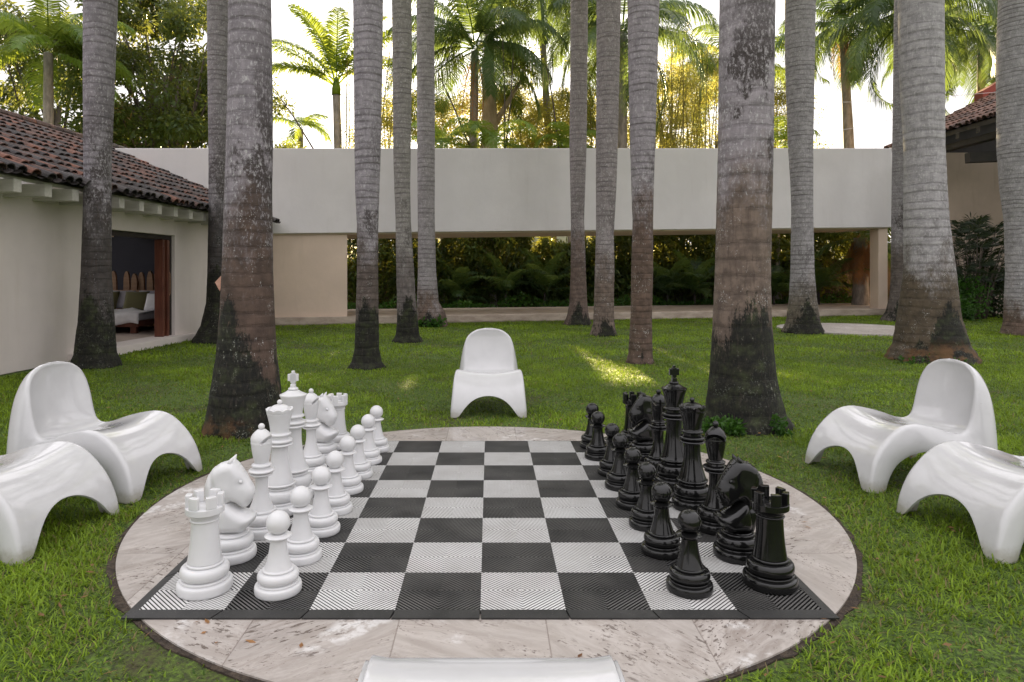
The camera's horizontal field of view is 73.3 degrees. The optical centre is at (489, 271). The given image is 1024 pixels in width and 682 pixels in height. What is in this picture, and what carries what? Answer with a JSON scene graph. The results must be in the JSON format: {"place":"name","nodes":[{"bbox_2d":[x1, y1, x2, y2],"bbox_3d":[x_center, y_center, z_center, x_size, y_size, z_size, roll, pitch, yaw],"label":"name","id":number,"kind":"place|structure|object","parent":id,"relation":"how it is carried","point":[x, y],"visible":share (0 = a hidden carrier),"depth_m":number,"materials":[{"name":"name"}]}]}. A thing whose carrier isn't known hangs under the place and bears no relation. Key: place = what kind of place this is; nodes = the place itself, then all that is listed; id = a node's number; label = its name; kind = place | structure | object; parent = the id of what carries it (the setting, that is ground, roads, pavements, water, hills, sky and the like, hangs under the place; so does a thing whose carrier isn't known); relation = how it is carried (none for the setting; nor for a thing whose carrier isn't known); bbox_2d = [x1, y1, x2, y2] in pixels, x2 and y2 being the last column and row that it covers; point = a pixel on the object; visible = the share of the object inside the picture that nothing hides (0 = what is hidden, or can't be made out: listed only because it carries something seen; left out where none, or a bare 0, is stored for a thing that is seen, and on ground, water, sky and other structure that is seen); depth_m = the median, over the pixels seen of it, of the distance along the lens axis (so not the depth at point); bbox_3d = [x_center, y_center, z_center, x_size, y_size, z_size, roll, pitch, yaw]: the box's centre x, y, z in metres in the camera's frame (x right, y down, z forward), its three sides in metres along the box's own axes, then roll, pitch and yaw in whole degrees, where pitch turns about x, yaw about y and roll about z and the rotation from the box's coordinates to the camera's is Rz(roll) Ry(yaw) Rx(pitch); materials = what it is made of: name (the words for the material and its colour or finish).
{"place":"outdoors","nodes":[
{"label":"outdoors","id":0,"kind":"place"},
{"bbox_2d":[0,0,995,243],"label":"sky","id":1,"kind":"structure","parent":0,"point":[311,96],"materials":[{"name":"white"}]},
{"bbox_2d":[0,308,1023,681],"bbox_3d":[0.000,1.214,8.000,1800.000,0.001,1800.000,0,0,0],"label":"lawn","id":2,"kind":"structure","parent":0,"point":[154,656],"depth_m":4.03,"materials":[{"name":"plant"}]},
{"bbox_2d":[0,441,118,565],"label":"lounge chair","id":3,"kind":"object","parent":2,"relation":"on","point":[38,482],"visible":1,"depth_m":3.13,"materials":[{"name":"plastic"}]},
{"bbox_2d":[0,0,137,124],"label":"coconut palm","id":4,"kind":"object","parent":2,"relation":"on","point":[61,29],"visible":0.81,"depth_m":18.39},
{"bbox_2d":[0,0,177,147],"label":"broadleaf tree","id":5,"kind":"object","parent":2,"relation":"on","point":[14,94],"visible":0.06,"depth_m":22.68,"materials":[{"name":"green plant"}]},
{"bbox_2d":[70,0,123,369],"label":"royal palm","id":6,"kind":"object","parent":2,"relation":"on","point":[95,344],"visible":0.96,"depth_m":8.62,"materials":[{"name":"grey plant"}]},
{"bbox_2d":[6,361,202,503],"bbox_3d":[-2.204,0.869,3.959,0.826,0.682,0.641,0,0,10],"label":"lounge chair","id":7,"kind":"object","parent":2,"relation":"on","point":[52,401],"visible":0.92,"depth_m":3.89,"materials":[{"name":"plastic"}]},
{"bbox_2d":[42,0,207,147],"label":"broadleaf tree","id":8,"kind":"object","parent":2,"relation":"on","point":[179,20],"visible":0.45,"depth_m":20.30,"materials":[{"name":"green plant"}]},
{"bbox_2d":[0,108,280,374],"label":"tiled house","id":9,"kind":"structure","parent":2,"relation":"on","point":[41,241],"depth_m":9.39,"materials":[{"name":"beige paint"}]},
{"bbox_2d":[113,290,153,333],"bbox_3d":[-7.564,0.771,12.942,2.672,0.802,1.536,0,0,0],"label":"bed","id":10,"kind":"object","parent":9,"relation":"on","point":[133,319],"visible":0.24,"depth_m":12.32,"materials":[{"name":"fabric"}]},
{"bbox_2d":[154,239,163,336],"bbox_3d":[-5.574,0.282,11.617,0.158,1.645,0.045,0,0,3],"label":"door panel","id":11,"kind":"structure","parent":9,"relation":"in","point":[158,243],"depth_m":11.60,"materials":[{"name":"red wood"}]},
{"bbox_2d":[191,0,227,343],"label":"royal palm","id":12,"kind":"object","parent":2,"relation":"on","point":[217,49],"visible":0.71,"depth_m":11.80,"materials":[{"name":"grey plant"}]},
{"bbox_2d":[157,47,306,147],"bbox_3d":[-9.748,-3.623,25.656,6.353,9.680,6.243,0,0,0],"label":"broadleaf tree","id":13,"kind":"object","parent":2,"relation":"on","point":[276,107],"visible":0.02,"depth_m":26.92,"materials":[{"name":"green plant"}]},
{"bbox_2d":[200,0,281,439],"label":"royal palm","id":14,"kind":"object","parent":2,"relation":"on","point":[245,392],"visible":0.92,"depth_m":5.10,"materials":[{"name":"grey plant"}]},
{"bbox_2d":[273,113,332,147],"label":"coconut palm","id":15,"kind":"object","parent":2,"relation":"on","point":[296,133],"visible":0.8,"depth_m":26.86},
{"bbox_2d":[272,4,416,147],"bbox_3d":[-5.404,-4.018,23.410,6.343,10.459,4.359,0,0,-15],"label":"royal palm","id":16,"kind":"object","parent":2,"relation":"on","point":[331,51],"visible":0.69,"depth_m":23.58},
{"bbox_2d":[348,0,386,370],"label":"royal palm","id":17,"kind":"object","parent":2,"relation":"on","point":[368,39],"visible":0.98,"depth_m":8.52,"materials":[{"name":"grey plant"}]},
{"bbox_2d":[336,0,412,257],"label":"bamboo clump","id":18,"kind":"object","parent":2,"relation":"on","point":[383,110],"visible":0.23,"depth_m":23.75,"materials":[{"name":"green plant"}]},
{"bbox_2d":[392,0,422,342],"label":"royal palm","id":19,"kind":"object","parent":2,"relation":"on","point":[407,328],"visible":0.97,"depth_m":11.72,"materials":[{"name":"grey plant"}]},
{"bbox_2d":[416,0,447,326],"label":"royal palm","id":20,"kind":"object","parent":2,"relation":"on","point":[429,306],"visible":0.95,"depth_m":15.13,"materials":[{"name":"grey plant"}]},
{"bbox_2d":[411,120,492,303],"bbox_3d":[-1.494,-1.750,21.472,2.839,5.920,2.975,0,0,-17],"label":"palm","id":21,"kind":"object","parent":2,"relation":"on","point":[439,135],"visible":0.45,"depth_m":21.29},
{"bbox_2d":[416,260,490,304],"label":"areca palm","id":22,"kind":"object","parent":2,"relation":"on","point":[466,282],"visible":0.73,"depth_m":20.66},
{"bbox_2d":[382,0,568,237],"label":"coconut palm","id":23,"kind":"object","parent":2,"relation":"on","point":[454,28],"visible":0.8,"depth_m":23.41,"materials":[{"name":"plant"}]},
{"bbox_2d":[106,427,862,681],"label":"soil ring","id":24,"kind":"object","parent":2,"relation":"on","point":[122,605],"visible":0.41,"depth_m":2.36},
{"bbox_2d":[116,427,856,681],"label":"stone patio","id":25,"kind":"structure","parent":2,"relation":"on","point":[153,550],"depth_m":2.29,"materials":[{"name":"stone"}]},
{"bbox_2d":[121,441,838,619],"bbox_3d":[-0.031,1.194,3.612,2.480,0.014,2.480,0,0,0],"label":"chess board","id":26,"kind":"object","parent":25,"relation":"on","point":[487,530],"visible":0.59,"depth_m":2.83,"materials":[{"name":"white rubber"}]},
{"bbox_2d":[176,488,232,600],"bbox_3d":[-1.064,1.009,2.571,0.200,0.358,0.200,0,0,0],"label":"chess rook","id":27,"kind":"object","parent":26,"relation":"on","point":[205,573],"visible":1,"depth_m":2.52,"materials":[{"name":"white plastic"}]},
{"bbox_2d":[204,454,256,565],"bbox_3d":[-1.075,0.978,2.860,0.211,0.421,0.200,0,0,-3],"label":"chess knight","id":28,"kind":"object","parent":26,"relation":"on","point":[231,479],"visible":0.8,"depth_m":2.81,"materials":[{"name":"white plastic"}]},
{"bbox_2d":[247,423,278,540],"bbox_3d":[-1.034,0.939,3.120,0.188,0.499,0.188,0,0,17],"label":"chess bishop","id":29,"kind":"object","parent":26,"relation":"on","point":[262,469],"visible":0.77,"depth_m":3.09,"materials":[{"name":"white plastic"}]},
{"bbox_2d":[254,510,301,600],"bbox_3d":[-0.784,1.038,2.553,0.172,0.299,0.172,0,0,-7],"label":"chess pawn","id":30,"kind":"object","parent":26,"relation":"on","point":[278,578],"visible":1,"depth_m":2.52,"materials":[{"name":"white plastic"}]},
{"bbox_2d":[266,399,296,515],"bbox_3d":[-1.037,0.911,3.400,0.204,0.554,0.204,0,0,0],"label":"chess queen","id":31,"kind":"object","parent":26,"relation":"on","point":[281,483],"visible":0.71,"depth_m":3.35,"materials":[{"name":"white plastic"}]},
{"bbox_2d":[279,371,313,498],"bbox_3d":[-1.027,0.854,3.600,0.212,0.668,0.212,0,0,-3],"label":"chess king","id":32,"kind":"object","parent":26,"relation":"on","point":[293,396],"visible":0.58,"depth_m":3.56,"materials":[{"name":"white plastic"}]},
{"bbox_2d":[286,486,321,566],"bbox_3d":[-0.780,1.038,2.845,0.172,0.299,0.172,0,0,-16],"label":"chess pawn","id":33,"kind":"object","parent":26,"relation":"on","point":[303,546],"visible":0.82,"depth_m":2.81,"materials":[{"name":"white plastic"}]},
{"bbox_2d":[303,388,326,474],"bbox_3d":[-1.050,0.939,4.050,0.188,0.499,0.188,0,0,11],"label":"chess bishop","id":34,"kind":"object","parent":26,"relation":"on","point":[314,456],"visible":0.81,"depth_m":4.02,"materials":[{"name":"white plastic"}]},
{"bbox_2d":[308,466,339,537],"bbox_3d":[-0.767,1.038,3.136,0.172,0.299,0.172,0,0,32],"label":"chess pawn","id":35,"kind":"object","parent":26,"relation":"on","point":[323,518],"visible":0.9,"depth_m":3.10,"materials":[{"name":"white plastic"}]},
{"bbox_2d":[316,392,338,461],"bbox_3d":[-1.058,0.978,4.361,0.211,0.421,0.200,0,0,14],"label":"chess knight","id":36,"kind":"object","parent":26,"relation":"on","point":[326,432],"visible":0.65,"depth_m":4.31,"materials":[{"name":"white plastic"}]},
{"bbox_2d":[327,393,350,450],"bbox_3d":[-1.026,1.009,4.640,0.200,0.358,0.200,0,0,-17],"label":"chess rook","id":37,"kind":"object","parent":26,"relation":"on","point":[339,401],"visible":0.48,"depth_m":4.59,"materials":[{"name":"white plastic"}]},
{"bbox_2d":[326,451,352,515],"bbox_3d":[-0.764,1.038,3.406,0.172,0.299,0.172,0,0,-17],"label":"chess pawn","id":38,"kind":"object","parent":26,"relation":"on","point":[339,500],"visible":0.72,"depth_m":3.37,"materials":[{"name":"white plastic"}]},
{"bbox_2d":[339,435,363,494],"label":"chess pawn","id":39,"kind":"object","parent":26,"relation":"on","point":[352,480],"visible":0.8,"depth_m":3.69,"materials":[{"name":"white plastic"}]},
{"bbox_2d":[350,424,372,479],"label":"chess pawn","id":40,"kind":"object","parent":26,"relation":"on","point":[362,464],"visible":0.62,"depth_m":3.95,"materials":[{"name":"white plastic"}]},
{"bbox_2d":[361,414,381,464],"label":"chess pawn","id":41,"kind":"object","parent":26,"relation":"on","point":[373,456],"visible":0.68,"depth_m":4.25,"materials":[{"name":"white plastic"}]},
{"bbox_2d":[370,405,388,452],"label":"chess pawn","id":42,"kind":"object","parent":26,"relation":"on","point":[380,438],"visible":0.6,"depth_m":4.53,"materials":[{"name":"white plastic"}]},
{"bbox_2d":[584,411,606,460],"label":"chess pawn","id":43,"kind":"object","parent":26,"relation":"on","point":[596,446],"visible":0.89,"depth_m":4.34,"materials":[{"name":"black plastic"}]},
{"bbox_2d":[597,423,619,476],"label":"chess pawn","id":44,"kind":"object","parent":26,"relation":"on","point":[606,461],"visible":0.58,"depth_m":4.00,"materials":[{"name":"black plastic"}]},
{"bbox_2d":[605,433,627,491],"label":"chess pawn","id":45,"kind":"object","parent":26,"relation":"on","point":[616,477],"visible":0.7,"depth_m":3.74,"materials":[{"name":"black plastic"}]},
{"bbox_2d":[616,447,641,510],"bbox_3d":[0.728,1.038,3.480,0.172,0.299,0.172,0,0,20],"label":"chess pawn","id":46,"kind":"object","parent":26,"relation":"on","point":[627,498],"visible":0.7,"depth_m":3.44,"materials":[{"name":"black plastic"}]},
{"bbox_2d":[620,391,639,447],"bbox_3d":[0.980,1.009,4.690,0.200,0.358,0.200,0,0,-11],"label":"chess rook","id":47,"kind":"object","parent":26,"relation":"on","point":[630,398],"visible":0.42,"depth_m":4.65,"materials":[{"name":"black plastic"}]},
{"bbox_2d":[627,391,653,460],"bbox_3d":[0.988,0.978,4.390,0.211,0.421,0.200,0,0,-6],"label":"chess knight","id":48,"kind":"object","parent":26,"relation":"on","point":[641,432],"visible":0.77,"depth_m":4.34,"materials":[{"name":"black plastic"}]},
{"bbox_2d":[629,462,657,531],"bbox_3d":[0.738,1.038,3.208,0.172,0.299,0.172,0,0,22],"label":"chess pawn","id":49,"kind":"object","parent":26,"relation":"on","point":[642,514],"visible":0.79,"depth_m":3.17,"materials":[{"name":"black plastic"}]},
{"bbox_2d":[644,389,665,468],"bbox_3d":[0.991,0.939,4.020,0.188,0.499,0.188,0,0,0],"label":"chess bishop","id":50,"kind":"object","parent":26,"relation":"on","point":[657,425],"visible":0.65,"depth_m":3.99,"materials":[{"name":"black plastic"}]},
{"bbox_2d":[641,481,680,559],"bbox_3d":[0.730,1.038,2.905,0.172,0.299,0.172,0,0,-35],"label":"chess pawn","id":51,"kind":"object","parent":26,"relation":"on","point":[661,541],"visible":0.99,"depth_m":2.87,"materials":[{"name":"black plastic"}]},
{"bbox_2d":[654,365,686,491],"bbox_3d":[1.022,0.854,3.800,0.212,0.668,0.212,0,0,-6],"label":"chess king","id":52,"kind":"object","parent":26,"relation":"on","point":[669,464],"visible":0.69,"depth_m":3.75,"materials":[{"name":"black plastic"}]},
{"bbox_2d":[671,397,708,511],"bbox_3d":[1.022,0.911,3.460,0.204,0.554,0.204,0,0,0],"label":"chess queen","id":53,"kind":"object","parent":26,"relation":"on","point":[691,486],"visible":0.95,"depth_m":3.42,"materials":[{"name":"black plastic"}]},
{"bbox_2d":[666,509,713,599],"bbox_3d":[0.748,1.038,2.567,0.172,0.299,0.172,0,0,17],"label":"chess pawn","id":54,"kind":"object","parent":26,"relation":"on","point":[688,576],"visible":1,"depth_m":2.53,"materials":[{"name":"black plastic"}]},
{"bbox_2d":[697,421,725,535],"bbox_3d":[1.044,0.939,3.170,0.188,0.499,0.188,0,0,21],"label":"chess bishop","id":55,"kind":"object","parent":26,"relation":"on","point":[714,466],"visible":0.8,"depth_m":3.14,"materials":[{"name":"black plastic"}]},
{"bbox_2d":[712,454,762,564],"bbox_3d":[1.041,0.978,2.870,0.211,0.421,0.200,0,0,-7],"label":"chess knight","id":56,"kind":"object","parent":26,"relation":"on","point":[735,515],"visible":0.89,"depth_m":2.82,"materials":[{"name":"black plastic"}]},
{"bbox_2d":[742,484,798,594],"bbox_3d":[1.067,1.009,2.612,0.200,0.358,0.200,0,0,-14],"label":"chess rook","id":57,"kind":"object","parent":26,"relation":"on","point":[769,568],"visible":1,"depth_m":2.56,"materials":[{"name":"black plastic"}]},
{"bbox_2d":[450,328,526,417],"bbox_3d":[-0.005,0.869,6.080,0.641,0.682,0.826,0,0,0],"label":"lounge chair","id":58,"kind":"object","parent":2,"relation":"on","point":[488,365],"visible":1,"depth_m":5.89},
{"bbox_2d":[440,117,538,307],"bbox_3d":[-0.001,-1.866,21.863,3.308,6.152,3.138,0,0,0],"label":"palm","id":59,"kind":"object","parent":2,"relation":"on","point":[487,139],"visible":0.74,"depth_m":21.67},
{"bbox_2d":[358,655,624,681],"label":"chair","id":60,"kind":"object","parent":2,"relation":"on","point":[605,668],"visible":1,"depth_m":1.48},
{"bbox_2d":[448,0,547,251],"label":"pale tree","id":61,"kind":"object","parent":2,"relation":"on","point":[491,115],"visible":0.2,"depth_m":25.12,"materials":[{"name":"green plant"}]},
{"bbox_2d":[459,253,548,306],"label":"areca palm","id":62,"kind":"object","parent":2,"relation":"on","point":[509,279],"visible":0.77,"depth_m":20.80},
{"bbox_2d":[478,77,551,147],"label":"shrub","id":63,"kind":"object","parent":2,"relation":"on","point":[529,104],"visible":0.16,"depth_m":26.85,"materials":[{"name":"green plant"}]},
{"bbox_2d":[477,0,593,241],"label":"coconut palm","id":64,"kind":"object","parent":2,"relation":"on","point":[541,6],"visible":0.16,"depth_m":26.87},
{"bbox_2d":[506,248,592,306],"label":"areca palm","id":65,"kind":"object","parent":2,"relation":"on","point":[543,279],"visible":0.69,"depth_m":20.85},
{"bbox_2d":[521,87,595,147],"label":"shrub","id":66,"kind":"object","parent":2,"relation":"on","point":[565,118],"visible":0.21,"depth_m":25.63,"materials":[{"name":"green plant"}]},
{"bbox_2d":[533,121,595,303],"bbox_3d":[2.690,-1.730,22.070,2.633,5.880,2.716,0,0,0],"label":"palm","id":67,"kind":"object","parent":2,"relation":"on","point":[563,141],"visible":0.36,"depth_m":21.86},
{"bbox_2d":[562,0,591,325],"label":"royal palm","id":68,"kind":"object","parent":2,"relation":"on","point":[577,314],"visible":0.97,"depth_m":15.49,"materials":[{"name":"grey plant"}]},
{"bbox_2d":[275,303,885,325],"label":"stone walkway","id":69,"kind":"structure","parent":2,"relation":"on","point":[496,314],"depth_m":17.57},
{"bbox_2d":[0,148,891,316],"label":"white building","id":70,"kind":"structure","parent":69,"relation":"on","point":[502,192],"depth_m":16.59,"materials":[{"name":"paint"}]},
{"bbox_2d":[347,290,851,308],"bbox_3d":[4.007,0.881,20.927,18.719,0.687,0.741,0,0,-13],"label":"groundcover","id":71,"kind":"object","parent":2,"relation":"on","point":[351,305],"visible":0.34,"depth_m":20.40,"materials":[{"name":"green plant"}]},
{"bbox_2d":[590,0,620,336],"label":"royal palm","id":72,"kind":"object","parent":2,"relation":"on","point":[608,16],"visible":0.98,"depth_m":12.83,"materials":[{"name":"grey plant"}]},
{"bbox_2d":[347,231,890,308],"bbox_3d":[3.670,-0.786,22.107,20.500,4.218,2.102,0,0,-8],"label":"hedge foliage","id":73,"kind":"object","parent":2,"relation":"on","point":[452,251],"visible":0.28,"depth_m":21.48,"materials":[{"name":"green plant"}]},
{"bbox_2d":[347,260,890,307],"bbox_3d":[3.750,0.410,22.950,20.500,1.600,0.300,0,0,0],"label":"hedge","id":74,"kind":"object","parent":2,"relation":"on","point":[825,292],"depth_m":22.80,"materials":[{"name":"green plant"}]},
{"bbox_2d":[539,0,718,304],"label":"coconut palm","id":75,"kind":"object","parent":2,"relation":"on","point":[671,11],"visible":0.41,"depth_m":22.76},
{"bbox_2d":[625,0,659,364],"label":"royal palm","id":76,"kind":"object","parent":2,"relation":"on","point":[643,23],"visible":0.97,"depth_m":8.99,"materials":[{"name":"grey plant"}]},
{"bbox_2d":[627,258,707,304],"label":"areca palm","id":77,"kind":"object","parent":2,"relation":"on","point":[667,282],"visible":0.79,"depth_m":20.95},
{"bbox_2d":[627,15,712,259],"bbox_3d":[5.943,-3.782,23.591,3.882,9.986,2.339,0,0,-22],"label":"bamboo clump","id":78,"kind":"object","parent":2,"relation":"on","point":[672,143],"visible":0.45,"depth_m":23.43,"materials":[{"name":"green plant"}]},
{"bbox_2d":[656,55,710,238],"bbox_3d":[6.799,-3.470,25.824,3.489,9.429,3.679,0,0,0],"label":"shrub","id":79,"kind":"object","parent":2,"relation":"on","point":[688,84],"visible":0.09,"depth_m":25.62,"materials":[{"name":"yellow plant"}]},
{"bbox_2d":[654,250,714,304],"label":"areca palm","id":80,"kind":"object","parent":2,"relation":"on","point":[697,279],"visible":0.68,"depth_m":21.09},
{"bbox_2d":[657,34,718,259],"bbox_3d":[7.440,-3.681,24.866,2.802,9.783,2.155,0,0,34],"label":"bamboo clump","id":81,"kind":"object","parent":2,"relation":"on","point":[697,135],"visible":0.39,"depth_m":24.66,"materials":[{"name":"green plant"}]},
{"bbox_2d":[667,47,718,259],"bbox_3d":[8.797,-3.763,27.285,3.222,9.947,3.568,0,0,-35],"label":"shrub","id":82,"kind":"object","parent":2,"relation":"on","point":[712,94],"visible":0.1,"depth_m":26.75,"materials":[{"name":"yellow plant"}]},
{"bbox_2d":[667,24,785,143],"bbox_3d":[10.209,-4.355,28.249,5.824,11.130,6.400,0,0,0],"label":"coconut palm","id":83,"kind":"object","parent":2,"relation":"on","point":[779,69],"visible":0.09,"depth_m":27.41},
{"bbox_2d":[702,413,792,436],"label":"foot plants","id":84,"kind":"object","parent":2,"relation":"on","point":[730,427],"visible":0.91,"depth_m":5.07,"materials":[{"name":"green plant"}]},
{"bbox_2d":[702,0,795,435],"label":"royal palm","id":85,"kind":"object","parent":2,"relation":"on","point":[743,384],"visible":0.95,"depth_m":5.24,"materials":[{"name":"grey plant"}]},
{"bbox_2d":[771,265,789,304],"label":"areca palm","id":86,"kind":"object","parent":2,"relation":"on","point":[780,282],"visible":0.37,"depth_m":21.18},
{"bbox_2d":[774,115,820,302],"bbox_3d":[9.399,-1.831,22.411,2.517,6.082,2.598,0,0,-43],"label":"palm","id":87,"kind":"object","parent":2,"relation":"on","point":[783,132],"visible":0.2,"depth_m":22.12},
{"bbox_2d":[780,0,824,334],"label":"royal palm","id":88,"kind":"object","parent":2,"relation":"on","point":[803,316],"visible":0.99,"depth_m":13.40,"materials":[{"name":"grey plant"}]},
{"bbox_2d":[772,76,834,252],"bbox_3d":[11.112,-3.158,25.937,3.642,8.736,3.822,0,0,0],"label":"shrub","id":89,"kind":"object","parent":2,"relation":"on","point":[782,89],"visible":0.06,"depth_m":26.01,"materials":[{"name":"green plant"}]},
{"bbox_2d":[771,256,869,303],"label":"areca palm","id":90,"kind":"object","parent":2,"relation":"on","point":[821,277],"visible":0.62,"depth_m":21.20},
{"bbox_2d":[775,0,893,147],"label":"coconut palm","id":91,"kind":"object","parent":2,"relation":"on","point":[841,46],"visible":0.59,"depth_m":24.86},
{"bbox_2d":[776,323,894,335],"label":"path","id":92,"kind":"structure","parent":2,"relation":"on","point":[856,329],"depth_m":13.97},
{"bbox_2d":[814,227,890,304],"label":"coconut palm","id":93,"kind":"object","parent":2,"relation":"on","point":[859,251],"visible":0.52,"depth_m":21.07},
{"bbox_2d":[879,0,902,321],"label":"royal palm","id":94,"kind":"object","parent":2,"relation":"on","point":[890,314],"visible":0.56,"depth_m":16.80,"materials":[{"name":"grey plant"}]},
{"bbox_2d":[805,358,997,493],"bbox_3d":[2.443,0.869,4.102,0.826,0.682,0.641,0,0,-7],"label":"lounge chair","id":95,"kind":"object","parent":2,"relation":"on","point":[952,400],"visible":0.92,"depth_m":4.00,"materials":[{"name":"plastic"}]},
{"bbox_2d":[816,0,997,113],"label":"coconut palm","id":96,"kind":"object","parent":2,"relation":"on","point":[878,9],"visible":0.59,"depth_m":22.26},
{"bbox_2d":[883,0,982,364],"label":"royal palm","id":97,"kind":"object","parent":2,"relation":"on","point":[929,319],"visible":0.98,"depth_m":9.23,"materials":[{"name":"grey plant"}]},
{"bbox_2d":[896,441,1023,563],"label":"lounge chair","id":98,"kind":"object","parent":2,"relation":"on","point":[983,485],"visible":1,"depth_m":3.11,"materials":[{"name":"plastic"}]},
{"bbox_2d":[950,212,1004,318],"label":"fan shrub","id":99,"kind":"object","parent":2,"relation":"on","point":[980,249],"visible":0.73,"depth_m":17.30,"materials":[{"name":"green plant"}]},
{"bbox_2d":[958,274,996,321],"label":"shrub","id":100,"kind":"object","parent":2,"relation":"on","point":[968,309],"visible":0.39,"depth_m":16.91,"materials":[{"name":"green plant"}]},
{"bbox_2d":[962,266,1004,317],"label":"shrub","id":101,"kind":"object","parent":2,"relation":"on","point":[998,288],"visible":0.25,"depth_m":17.80,"materials":[{"name":"green plant"}]},
{"bbox_2d":[996,0,1023,335],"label":"royal palm","id":102,"kind":"object","parent":2,"relation":"on","point":[1010,92],"visible":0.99,"depth_m":13.00,"materials":[{"name":"grey plant"}]},
{"bbox_2d":[0,356,1023,439],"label":"grass","id":103,"kind":"structure","parent":0,"point":[804,367],"depth_m":7.30,"materials":[{"name":"plant"}]},
{"bbox_2d":[119,315,1023,359],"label":"grass","id":104,"kind":"structure","parent":0,"point":[668,338],"depth_m":11.87,"materials":[{"name":"plant"}]},
{"bbox_2d":[880,2,996,115],"bbox_3d":[18.135,-4.457,25.192,6.942,11.334,6.061,0,0,0],"label":"coconut palm","id":105,"kind":"object","parent":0,"point":[982,69],"visible":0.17,"depth_m":24.54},
{"bbox_2d":[884,82,1004,313],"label":"eaved house","id":106,"kind":"structure","parent":0,"point":[972,166],"depth_m":19.60,"materials":[{"name":"beige paint"}]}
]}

